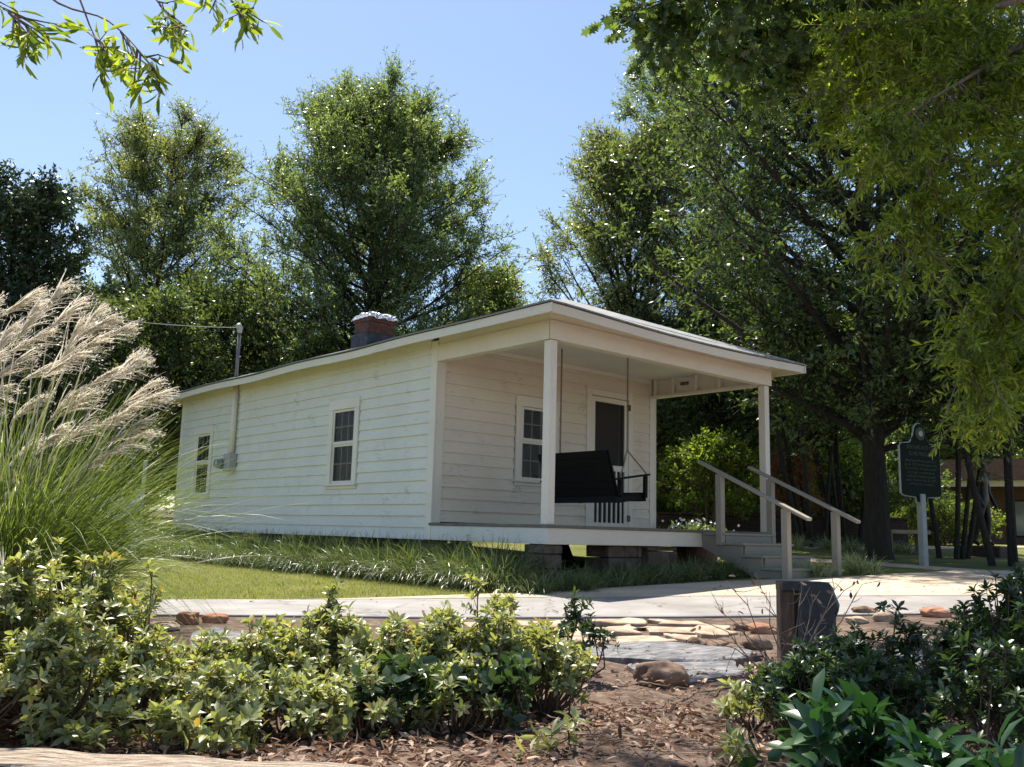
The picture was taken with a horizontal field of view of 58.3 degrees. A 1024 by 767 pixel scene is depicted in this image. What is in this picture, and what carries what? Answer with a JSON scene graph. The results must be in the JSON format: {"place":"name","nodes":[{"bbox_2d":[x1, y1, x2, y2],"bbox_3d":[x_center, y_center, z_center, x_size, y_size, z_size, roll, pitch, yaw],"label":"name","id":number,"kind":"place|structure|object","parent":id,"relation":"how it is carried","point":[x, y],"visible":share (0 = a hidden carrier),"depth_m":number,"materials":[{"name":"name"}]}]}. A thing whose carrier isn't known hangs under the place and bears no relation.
{"place":"outdoors","nodes":[
{"label":"outdoors","id":0,"kind":"place"},
{"bbox_2d":[105,554,511,599],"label":"grass","id":1,"kind":"structure","parent":0,"point":[286,589],"depth_m":10.26,"materials":[{"name":"plant"}]},
{"bbox_2d":[0,510,1008,766],"bbox_3d":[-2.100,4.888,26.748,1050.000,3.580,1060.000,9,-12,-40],"label":"ground","id":2,"kind":"structure","parent":0,"point":[606,674],"depth_m":3.60,"materials":[{"name":"brown soil"}]},
{"bbox_2d":[0,634,80,747],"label":"azalea shrub","id":3,"kind":"object","parent":2,"relation":"on","point":[34,677],"visible":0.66,"depth_m":2.82,"materials":[{"name":"green plant"}]},
{"bbox_2d":[22,537,68,695],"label":"azalea shrub","id":4,"kind":"object","parent":2,"relation":"on","point":[58,554],"visible":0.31,"depth_m":3.60,"materials":[{"name":"green plant"}]},
{"bbox_2d":[0,538,104,717],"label":"azalea shrub","id":5,"kind":"object","parent":2,"relation":"on","point":[17,584],"visible":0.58,"depth_m":3.35,"materials":[{"name":"green plant"}]},
{"bbox_2d":[13,696,98,750],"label":"plant","id":6,"kind":"object","parent":2,"relation":"on","point":[51,730],"visible":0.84,"depth_m":2.76,"materials":[{"name":"green plant"}]},
{"bbox_2d":[0,607,142,740],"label":"azalea shrub","id":7,"kind":"object","parent":2,"relation":"on","point":[75,653],"visible":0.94,"depth_m":2.93,"materials":[{"name":"green plant"}]},
{"bbox_2d":[24,550,176,703],"bbox_3d":[-1.638,0.953,3.606,0.559,0.594,0.604,-4,-11,32],"label":"azalea shrub","id":8,"kind":"object","parent":2,"relation":"on","point":[125,607],"visible":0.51,"depth_m":3.61,"materials":[{"name":"green plant"}]},
{"bbox_2d":[57,702,158,753],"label":"plant","id":9,"kind":"object","parent":2,"relation":"on","point":[90,740],"visible":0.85,"depth_m":2.80,"materials":[{"name":"green plant"}]},
{"bbox_2d":[67,624,206,732],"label":"azalea shrub","id":10,"kind":"object","parent":2,"relation":"on","point":[150,676],"visible":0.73,"depth_m":3.13,"materials":[{"name":"green plant"}]},
{"bbox_2d":[0,0,283,115],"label":"willow oak tree","id":11,"kind":"object","parent":2,"relation":"on","point":[102,55],"visible":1,"depth_m":4.21,"materials":[{"name":"green plant"}]},
{"bbox_2d":[0,268,294,644],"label":"feather grass","id":12,"kind":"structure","parent":2,"relation":"on","point":[35,518],"depth_m":6.10,"materials":[{"name":"plant"}]},
{"bbox_2d":[128,559,166,706],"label":"azalea shrub","id":13,"kind":"object","parent":2,"relation":"on","point":[150,604],"visible":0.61,"depth_m":3.37,"materials":[{"name":"green plant"}]},
{"bbox_2d":[52,87,276,524],"bbox_3d":[-12.009,-2.548,30.302,8.368,14.570,9.805,9,-12,-40],"label":"willow oak tree","id":14,"kind":"object","parent":2,"relation":"on","point":[128,227],"visible":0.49,"depth_m":30.04,"materials":[{"name":"green plant"}]},
{"bbox_2d":[129,695,225,754],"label":"plant","id":15,"kind":"object","parent":2,"relation":"on","point":[177,722],"visible":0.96,"depth_m":2.81,"materials":[{"name":"green plant"}]},
{"bbox_2d":[0,748,371,766],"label":"landscape timber","id":16,"kind":"object","parent":2,"relation":"on","point":[31,757],"visible":1,"depth_m":2.49,"materials":[{"name":"wood"}]},
{"bbox_2d":[146,658,268,734],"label":"azalea shrub","id":17,"kind":"object","parent":2,"relation":"on","point":[217,679],"visible":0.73,"depth_m":3.07,"materials":[{"name":"green plant"}]},
{"bbox_2d":[149,626,280,703],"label":"azalea shrub","id":18,"kind":"object","parent":2,"relation":"on","point":[207,652],"visible":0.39,"depth_m":3.50,"materials":[{"name":"green plant"}]},
{"bbox_2d":[186,699,271,758],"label":"plant","id":19,"kind":"object","parent":2,"relation":"on","point":[226,719],"visible":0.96,"depth_m":2.79,"materials":[{"name":"green plant"}]},
{"bbox_2d":[218,613,344,709],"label":"azalea shrub","id":20,"kind":"object","parent":2,"relation":"on","point":[261,648],"visible":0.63,"depth_m":3.51,"materials":[{"name":"green plant"}]},
{"bbox_2d":[213,658,360,744],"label":"azalea shrub","id":21,"kind":"object","parent":2,"relation":"on","point":[288,692],"visible":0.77,"depth_m":3.00,"materials":[{"name":"green plant"}]},
{"bbox_2d":[256,600,373,696],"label":"azalea shrub","id":22,"kind":"object","parent":2,"relation":"on","point":[334,620],"visible":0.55,"depth_m":3.62,"materials":[{"name":"green plant"}]},
{"bbox_2d":[310,576,350,682],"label":"azalea shrub","id":23,"kind":"object","parent":2,"relation":"on","point":[332,599],"visible":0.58,"depth_m":3.76,"materials":[{"name":"green plant"}]},
{"bbox_2d":[115,518,586,593],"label":"border grass","id":24,"kind":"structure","parent":2,"relation":"on","point":[449,569],"depth_m":11.81,"materials":[{"name":"plant"}]},
{"bbox_2d":[301,653,425,742],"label":"azalea shrub","id":25,"kind":"object","parent":2,"relation":"on","point":[374,709],"visible":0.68,"depth_m":3.03,"materials":[{"name":"green plant"}]},
{"bbox_2d":[315,610,450,711],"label":"azalea shrub","id":26,"kind":"object","parent":2,"relation":"on","point":[392,633],"visible":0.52,"depth_m":3.50,"materials":[{"name":"green plant"}]},
{"bbox_2d":[333,648,469,736],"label":"plant","id":27,"kind":"object","parent":2,"relation":"on","point":[402,682],"visible":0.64,"depth_m":3.09,"materials":[{"name":"green plant"}]},
{"bbox_2d":[371,600,507,711],"bbox_3d":[-0.233,1.082,3.671,0.627,0.434,0.561,-1,-9,13],"label":"azalea shrub","id":28,"kind":"object","parent":2,"relation":"on","point":[438,634],"visible":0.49,"depth_m":3.57,"materials":[{"name":"green plant"}]},
{"bbox_2d":[405,651,517,737],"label":"azalea shrub","id":29,"kind":"object","parent":2,"relation":"on","point":[460,720],"visible":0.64,"depth_m":3.10,"materials":[{"name":"green plant"}]},
{"bbox_2d":[159,299,806,581],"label":"wooden house","id":30,"kind":"structure","parent":2,"relation":"on","point":[452,430],"depth_m":13.58,"materials":[{"name":"beige paint"}]},
{"bbox_2d":[188,425,214,498],"bbox_3d":[-6.065,1.566,18.179,0.247,1.430,0.920,9,-12,-40],"label":"window","id":31,"kind":"structure","parent":30,"relation":"in","point":[205,430],"depth_m":18.18,"materials":[{"name":"beige paint"}]},
{"bbox_2d":[322,396,360,488],"bbox_3d":[-2.564,0.940,14.249,0.247,1.390,0.920,9,-12,-40],"label":"window","id":32,"kind":"structure","parent":30,"relation":"in","point":[345,440],"depth_m":14.24,"materials":[{"name":"beige paint"}]},
{"bbox_2d":[513,395,559,486],"bbox_3d":[0.329,0.879,13.737,0.900,1.320,0.247,9,-12,-40],"label":"window","id":33,"kind":"structure","parent":30,"relation":"in","point":[528,421],"depth_m":13.61,"materials":[{"name":"beige paint"}]},
{"bbox_2d":[538,349,650,502],"bbox_3d":[1.071,0.521,12.418,0.769,2.197,1.440,9,-12,-40],"label":"porch swing","id":34,"kind":"object","parent":30,"relation":"hanging from","point":[584,476],"visible":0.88,"depth_m":11.97,"materials":[{"name":"black paint"}]},
{"bbox_2d":[584,385,634,526],"bbox_3d":[1.541,1.199,14.709,1.130,2.217,0.173,9,-12,-40],"label":"door","id":35,"kind":"structure","parent":30,"relation":"in","point":[603,414],"depth_m":14.78,"materials":[{"name":"beige paint"}]},
{"bbox_2d":[437,644,540,738],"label":"plant","id":36,"kind":"object","parent":2,"relation":"on","point":[507,682],"visible":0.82,"depth_m":3.13,"materials":[{"name":"green plant"}]},
{"bbox_2d":[459,573,521,646],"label":"azalea shrub","id":37,"kind":"object","parent":2,"relation":"on","point":[491,602],"visible":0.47,"depth_m":3.75,"materials":[{"name":"green plant"}]},
{"bbox_2d":[0,635,1006,766],"bbox_3d":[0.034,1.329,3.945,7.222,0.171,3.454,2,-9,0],"label":"leaf litter","id":38,"kind":"object","parent":2,"relation":"on","point":[553,753],"visible":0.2,"depth_m":2.95,"materials":[{"name":"plant"}]},
{"bbox_2d":[445,597,574,703],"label":"azalea shrub","id":39,"kind":"object","parent":2,"relation":"on","point":[513,636],"visible":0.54,"depth_m":3.57,"materials":[{"name":"green plant"}]},
{"bbox_2d":[493,617,597,718],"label":"azalea shrub","id":40,"kind":"object","parent":2,"relation":"on","point":[556,656],"visible":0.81,"depth_m":3.52,"materials":[{"name":"green plant"}]},
{"bbox_2d":[515,705,590,760],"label":"plant","id":41,"kind":"object","parent":2,"relation":"on","point":[556,727],"visible":0.91,"depth_m":2.84,"materials":[{"name":"green plant"}]},
{"bbox_2d":[554,586,619,682],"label":"azalea shrub","id":42,"kind":"object","parent":2,"relation":"on","point":[574,618],"visible":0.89,"depth_m":4.40,"materials":[{"name":"green plant"}]},
{"bbox_2d":[581,617,646,626],"bbox_3d":[0.793,1.857,7.110,0.608,0.069,0.328,4,-10,-16],"label":"flagstone","id":43,"kind":"object","parent":2,"relation":"on","point":[637,622],"visible":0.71,"depth_m":7.00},
{"bbox_2d":[485,552,755,594],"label":"border grass","id":44,"kind":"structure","parent":2,"relation":"on","point":[680,573],"depth_m":10.64,"materials":[{"name":"plant"}]},
{"bbox_2d":[284,570,1023,599],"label":"concrete walk","id":45,"kind":"structure","parent":2,"relation":"on","point":[943,583],"depth_m":10.13,"materials":[{"name":"concrete"}]},
{"bbox_2d":[633,660,689,687],"bbox_3d":[0.700,1.375,4.303,0.260,0.152,0.176,2,-9,0],"label":"rock","id":46,"kind":"object","parent":2,"relation":"on","point":[667,670],"visible":0.87,"depth_m":4.26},
{"bbox_2d":[637,626,695,635],"bbox_3d":[1.163,1.813,6.718,0.486,0.057,0.451,3,-9,-6],"label":"flagstone","id":47,"kind":"object","parent":2,"relation":"on","point":[655,630],"visible":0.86,"depth_m":6.56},
{"bbox_2d":[577,641,762,663],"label":"slate slab","id":48,"kind":"structure","parent":2,"relation":"on","point":[669,651],"depth_m":5.29,"materials":[{"name":"stone"}]},
{"bbox_2d":[647,619,712,626],"bbox_3d":[1.304,1.875,7.155,0.455,0.056,0.388,3,-9,-8],"label":"flagstone","id":49,"kind":"object","parent":2,"relation":"on","point":[664,623],"visible":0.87,"depth_m":7.05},
{"bbox_2d":[627,660,750,684],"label":"slate slab","id":50,"kind":"structure","parent":2,"relation":"on","point":[721,668],"depth_m":4.75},
{"bbox_2d":[694,625,737,638],"bbox_3d":[1.480,1.809,6.682,0.308,0.063,0.673,0,-9,9],"label":"flagstone","id":51,"kind":"object","parent":2,"relation":"on","point":[705,631],"visible":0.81,"depth_m":6.56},
{"bbox_2d":[714,719,757,766],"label":"plant","id":52,"kind":"object","parent":2,"relation":"on","point":[733,740],"visible":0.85,"depth_m":2.71,"materials":[{"name":"green plant"}]},
{"bbox_2d":[711,674,771,731],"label":"plant","id":53,"kind":"object","parent":2,"relation":"on","point":[730,709],"visible":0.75,"depth_m":3.40,"materials":[{"name":"green plant"}]},
{"bbox_2d":[581,0,967,139],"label":"oak tree","id":54,"kind":"object","parent":2,"relation":"on","point":[663,20],"visible":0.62,"depth_m":7.98,"materials":[{"name":"green plant"}]},
{"bbox_2d":[697,460,860,579],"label":"porch steps","id":55,"kind":"structure","parent":2,"relation":"on","point":[767,556],"depth_m":12.16,"materials":[{"name":"grey paint"}]},
{"bbox_2d":[656,512,908,545],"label":"retaining wall","id":56,"kind":"structure","parent":2,"relation":"on","point":[751,524],"depth_m":23.05,"materials":[{"name":"brick"}]},
{"bbox_2d":[689,571,880,670],"bbox_3d":[1.310,1.141,4.177,0.979,0.557,0.397,4,-10,-15],"label":"twiggy shrub","id":57,"kind":"object","parent":2,"relation":"on","point":[752,654],"visible":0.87,"depth_m":4.16,"materials":[{"name":"brown plant"}]},
{"bbox_2d":[740,648,854,740],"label":"azalea shrub","id":58,"kind":"object","parent":2,"relation":"on","point":[778,682],"visible":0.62,"depth_m":3.23,"materials":[{"name":"green plant"}]},
{"bbox_2d":[775,580,839,660],"bbox_3d":[1.726,1.441,5.372,0.340,0.557,0.190,2,-9,0],"label":"stone block","id":59,"kind":"object","parent":2,"relation":"on","point":[787,613],"visible":0.74,"depth_m":5.31,"materials":[{"name":"grey stone"}]},
{"bbox_2d":[738,667,919,766],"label":"plant","id":60,"kind":"object","parent":2,"relation":"on","point":[818,737],"visible":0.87,"depth_m":2.35,"materials":[{"name":"green plant"}]},
{"bbox_2d":[787,620,907,718],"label":"azalea shrub","id":61,"kind":"object","parent":2,"relation":"on","point":[850,644],"visible":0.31,"depth_m":3.54,"materials":[{"name":"green plant"}]},
{"bbox_2d":[791,644,956,754],"bbox_3d":[1.190,1.064,3.100,0.514,0.363,0.570,3,-9,-6],"label":"azalea shrub","id":62,"kind":"object","parent":2,"relation":"on","point":[865,673],"visible":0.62,"depth_m":3.02,"materials":[{"name":"green plant"}]},
{"bbox_2d":[778,0,1023,467],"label":"willow oak tree","id":63,"kind":"object","parent":2,"relation":"on","point":[927,34],"visible":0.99,"depth_m":6.74,"materials":[{"name":"green plant"}]},
{"bbox_2d":[826,711,991,766],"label":"plant","id":64,"kind":"object","parent":2,"relation":"on","point":[911,744],"visible":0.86,"depth_m":2.20,"materials":[{"name":"green plant"}]},
{"bbox_2d":[811,559,1012,575],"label":"side walk","id":65,"kind":"structure","parent":2,"relation":"on","point":[1004,573],"depth_m":14.56,"materials":[{"name":"concrete"}]},
{"bbox_2d":[867,600,958,724],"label":"azalea shrub","id":66,"kind":"object","parent":2,"relation":"on","point":[908,644],"visible":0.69,"depth_m":3.54,"materials":[{"name":"green plant"}]},
{"bbox_2d":[851,458,1023,544],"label":"brick building","id":67,"kind":"structure","parent":2,"relation":"on","point":[994,466],"depth_m":37.49,"materials":[{"name":"brown brick"}]},
{"bbox_2d":[1014,500,1023,536],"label":"window","id":68,"kind":"structure","parent":67,"relation":"in","point":[1019,504],"depth_m":37.52,"materials":[{"name":"grey glass"}]},
{"bbox_2d":[885,708,1023,766],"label":"plant","id":69,"kind":"object","parent":2,"relation":"on","point":[963,756],"visible":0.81,"depth_m":2.16,"materials":[{"name":"green plant"}]},
{"bbox_2d":[903,605,1013,707],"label":"azalea shrub","id":70,"kind":"object","parent":2,"relation":"on","point":[936,642],"visible":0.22,"depth_m":4.03,"materials":[{"name":"green plant"}]},
{"bbox_2d":[906,562,1023,728],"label":"azalea shrub","id":71,"kind":"object","parent":2,"relation":"on","point":[1010,587],"visible":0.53,"depth_m":3.44,"materials":[{"name":"green plant"}]},
{"bbox_2d":[921,630,1023,759],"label":"azalea shrub","id":72,"kind":"object","parent":2,"relation":"on","point":[1004,698],"visible":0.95,"depth_m":2.76,"materials":[{"name":"green plant"}]},
{"bbox_2d":[960,463,1006,557],"bbox_3d":[10.050,2.779,19.549,0.900,2.164,0.900,9,-12,-40],"label":"bronze statue","id":73,"kind":"object","parent":2,"relation":"on","point":[985,498],"visible":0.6,"depth_m":19.46,"materials":[{"name":"metal"}]},
{"bbox_2d":[989,600,1023,687],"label":"azalea shrub","id":74,"kind":"object","parent":2,"relation":"on","point":[1016,627],"visible":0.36,"depth_m":3.13,"materials":[{"name":"green plant"}]},
{"bbox_2d":[0,0,1023,510],"label":"sky","id":75,"kind":"structure","parent":0,"point":[524,75],"materials":[{"name":"blue"}]},
{"bbox_2d":[110,596,1004,618],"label":"concrete walk","id":76,"kind":"structure","parent":0,"point":[671,607],"depth_m":8.19,"materials":[{"name":"concrete"}]},
{"bbox_2d":[105,516,1023,599],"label":"lawn","id":77,"kind":"structure","parent":0,"point":[947,559],"depth_m":14.20,"materials":[{"name":"plant"}]},
{"bbox_2d":[0,158,133,512],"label":"magnolia tree","id":78,"kind":"object","parent":77,"relation":"on","point":[28,213],"visible":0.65,"depth_m":19.90,"materials":[{"name":"green plant"}]},
{"bbox_2d":[2,260,172,504],"bbox_3d":[-12.353,0.358,24.845,7.023,7.415,6.642,6,-10,-25],"label":"broadleaf tree","id":79,"kind":"object","parent":77,"relation":"on","point":[72,326],"visible":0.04,"depth_m":24.48,"materials":[{"name":"green plant"}]},
{"bbox_2d":[16,274,242,519],"bbox_3d":[-9.849,0.553,23.785,6.038,6.741,6.384,9,-12,-40],"label":"broadleaf tree","id":80,"kind":"object","parent":77,"relation":"on","point":[173,308],"visible":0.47,"depth_m":23.51,"materials":[{"name":"green plant"}]},
{"bbox_2d":[118,267,332,512],"bbox_3d":[-7.870,0.461,26.942,6.944,7.752,7.342,-2,-10,18],"label":"broadleaf tree","id":81,"kind":"object","parent":77,"relation":"on","point":[219,302],"visible":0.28,"depth_m":26.14,"materials":[{"name":"green plant"}]},
{"bbox_2d":[163,44,538,444],"bbox_3d":[-4.731,-2.861,28.844,11.416,14.938,11.478,9,-12,-40],"label":"willow oak tree","id":82,"kind":"object","parent":77,"relation":"on","point":[363,136],"visible":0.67,"depth_m":26.85,"materials":[{"name":"green plant"}]},
{"bbox_2d":[428,252,533,325],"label":"willow oak tree","id":83,"kind":"object","parent":77,"relation":"on","point":[495,291],"visible":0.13,"depth_m":30.68,"materials":[{"name":"green plant"}]},
{"bbox_2d":[522,106,750,487],"bbox_3d":[3.567,-1.848,27.462,7.113,12.934,7.406,7,-11,-29],"label":"willow oak tree","id":84,"kind":"object","parent":77,"relation":"on","point":[593,171],"visible":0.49,"depth_m":26.70,"materials":[{"name":"green plant"}]},
{"bbox_2d":[656,491,715,512],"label":"hedge bush","id":85,"kind":"object","parent":77,"relation":"on","point":[661,501],"visible":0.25,"depth_m":25.03,"materials":[{"name":"green plant"}]},
{"bbox_2d":[658,517,739,563],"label":"flowering plant","id":86,"kind":"object","parent":77,"relation":"on","point":[685,553],"visible":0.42,"depth_m":14.79,"materials":[{"name":"plant"}]},
{"bbox_2d":[560,3,854,502],"bbox_3d":[6.162,-3.408,27.772,8.335,16.250,8.528,9,-12,-40],"label":"willow oak tree","id":87,"kind":"object","parent":77,"relation":"on","point":[631,112],"visible":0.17,"depth_m":27.34,"materials":[{"name":"green plant"}]},
{"bbox_2d":[657,424,759,528],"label":"maple shrub","id":88,"kind":"object","parent":77,"relation":"on","point":[722,452],"visible":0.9,"depth_m":21.31,"materials":[{"name":"green plant"}]},
{"bbox_2d":[656,324,793,504],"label":"broadleaf tree","id":89,"kind":"object","parent":77,"relation":"on","point":[670,483],"visible":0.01,"depth_m":29.04,"materials":[{"name":"green plant"}]},
{"bbox_2d":[656,284,851,513],"bbox_3d":[5.808,0.771,24.830,5.730,7.070,6.532,9,-12,-40],"label":"broadleaf tree","id":90,"kind":"object","parent":77,"relation":"on","point":[680,405],"visible":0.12,"depth_m":24.28,"materials":[{"name":"green plant"}]},
{"bbox_2d":[749,443,832,527],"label":"rusty shrub","id":91,"kind":"object","parent":77,"relation":"on","point":[775,467],"visible":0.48,"depth_m":21.85,"materials":[{"name":"brown plant"}]},
{"bbox_2d":[704,429,897,515],"bbox_3d":[9.936,3.460,33.354,6.946,4.961,7.424,2,-9,-3],"label":"bush","id":92,"kind":"object","parent":77,"relation":"on","point":[852,480],"visible":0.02,"depth_m":30.98,"materials":[{"name":"green plant"}]},
{"bbox_2d":[586,0,1023,560],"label":"oak tree","id":93,"kind":"object","parent":77,"relation":"on","point":[869,356],"visible":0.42,"depth_m":17.53,"materials":[{"name":"green plant"}]},
{"bbox_2d":[713,276,896,546],"bbox_3d":[7.034,0.655,21.455,5.010,6.559,4.588,9,-12,-40],"label":"crepe myrtle","id":94,"kind":"object","parent":77,"relation":"on","point":[797,523],"visible":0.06,"depth_m":21.32,"materials":[{"name":"green plant"}]},
{"bbox_2d":[725,384,890,511],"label":"broadleaf tree","id":95,"kind":"object","parent":77,"relation":"on","point":[852,448],"visible":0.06,"depth_m":29.43,"materials":[{"name":"green plant"}]},
{"bbox_2d":[795,555,842,576],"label":"border grass clump","id":96,"kind":"object","parent":77,"relation":"on","point":[818,573],"visible":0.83,"depth_m":11.86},
{"bbox_2d":[745,419,954,517],"bbox_3d":[11.363,3.192,32.563,8.043,5.375,7.525,-1,-9,13],"label":"bush","id":97,"kind":"object","parent":77,"relation":"on","point":[892,455],"visible":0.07,"depth_m":30.52,"materials":[{"name":"green plant"}]},
{"bbox_2d":[778,326,929,544],"bbox_3d":[8.417,1.073,23.388,4.358,6.231,4.759,4,-10,-14],"label":"crepe myrtle","id":98,"kind":"object","parent":77,"relation":"on","point":[838,501],"visible":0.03,"depth_m":22.62,"materials":[{"name":"plant"}]},
{"bbox_2d":[841,549,892,574],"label":"border grass clump","id":99,"kind":"object","parent":77,"relation":"on","point":[857,568],"visible":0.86,"depth_m":12.36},
{"bbox_2d":[850,466,962,536],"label":"bush","id":100,"kind":"object","parent":77,"relation":"on","point":[946,484],"visible":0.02,"depth_m":34.80,"materials":[{"name":"green plant"}]},
{"bbox_2d":[897,423,941,565],"bbox_3d":[6.984,1.987,15.677,1.043,2.640,0.115,6,-10,-28],"label":"historical marker","id":101,"kind":"object","parent":77,"relation":"on","point":[919,475],"visible":1,"depth_m":15.67,"materials":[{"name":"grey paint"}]},
{"bbox_2d":[836,304,1023,558],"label":"crepe myrtle","id":102,"kind":"object","parent":77,"relation":"on","point":[964,551],"visible":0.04,"depth_m":18.27,"materials":[{"name":"plant"}]},
{"bbox_2d":[870,216,1023,566],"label":"crepe myrtle","id":103,"kind":"object","parent":77,"relation":"on","point":[1012,553],"visible":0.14,"depth_m":16.56,"materials":[{"name":"plant"}]},
{"bbox_2d":[903,496,1005,545],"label":"hedge bush","id":104,"kind":"object","parent":77,"relation":"on","point":[941,510],"visible":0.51,"depth_m":23.17,"materials":[{"name":"green plant"}]},
{"bbox_2d":[899,358,1023,459],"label":"woodland tree","id":105,"kind":"object","parent":77,"relation":"on","point":[946,454],"visible":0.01,"depth_m":47.46,"materials":[{"name":"green plant"}]},
{"bbox_2d":[976,408,1023,458],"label":"broadleaf tree","id":106,"kind":"object","parent":77,"relation":"on","point":[1014,451],"visible":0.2,"depth_m":44.67,"materials":[{"name":"green plant"}]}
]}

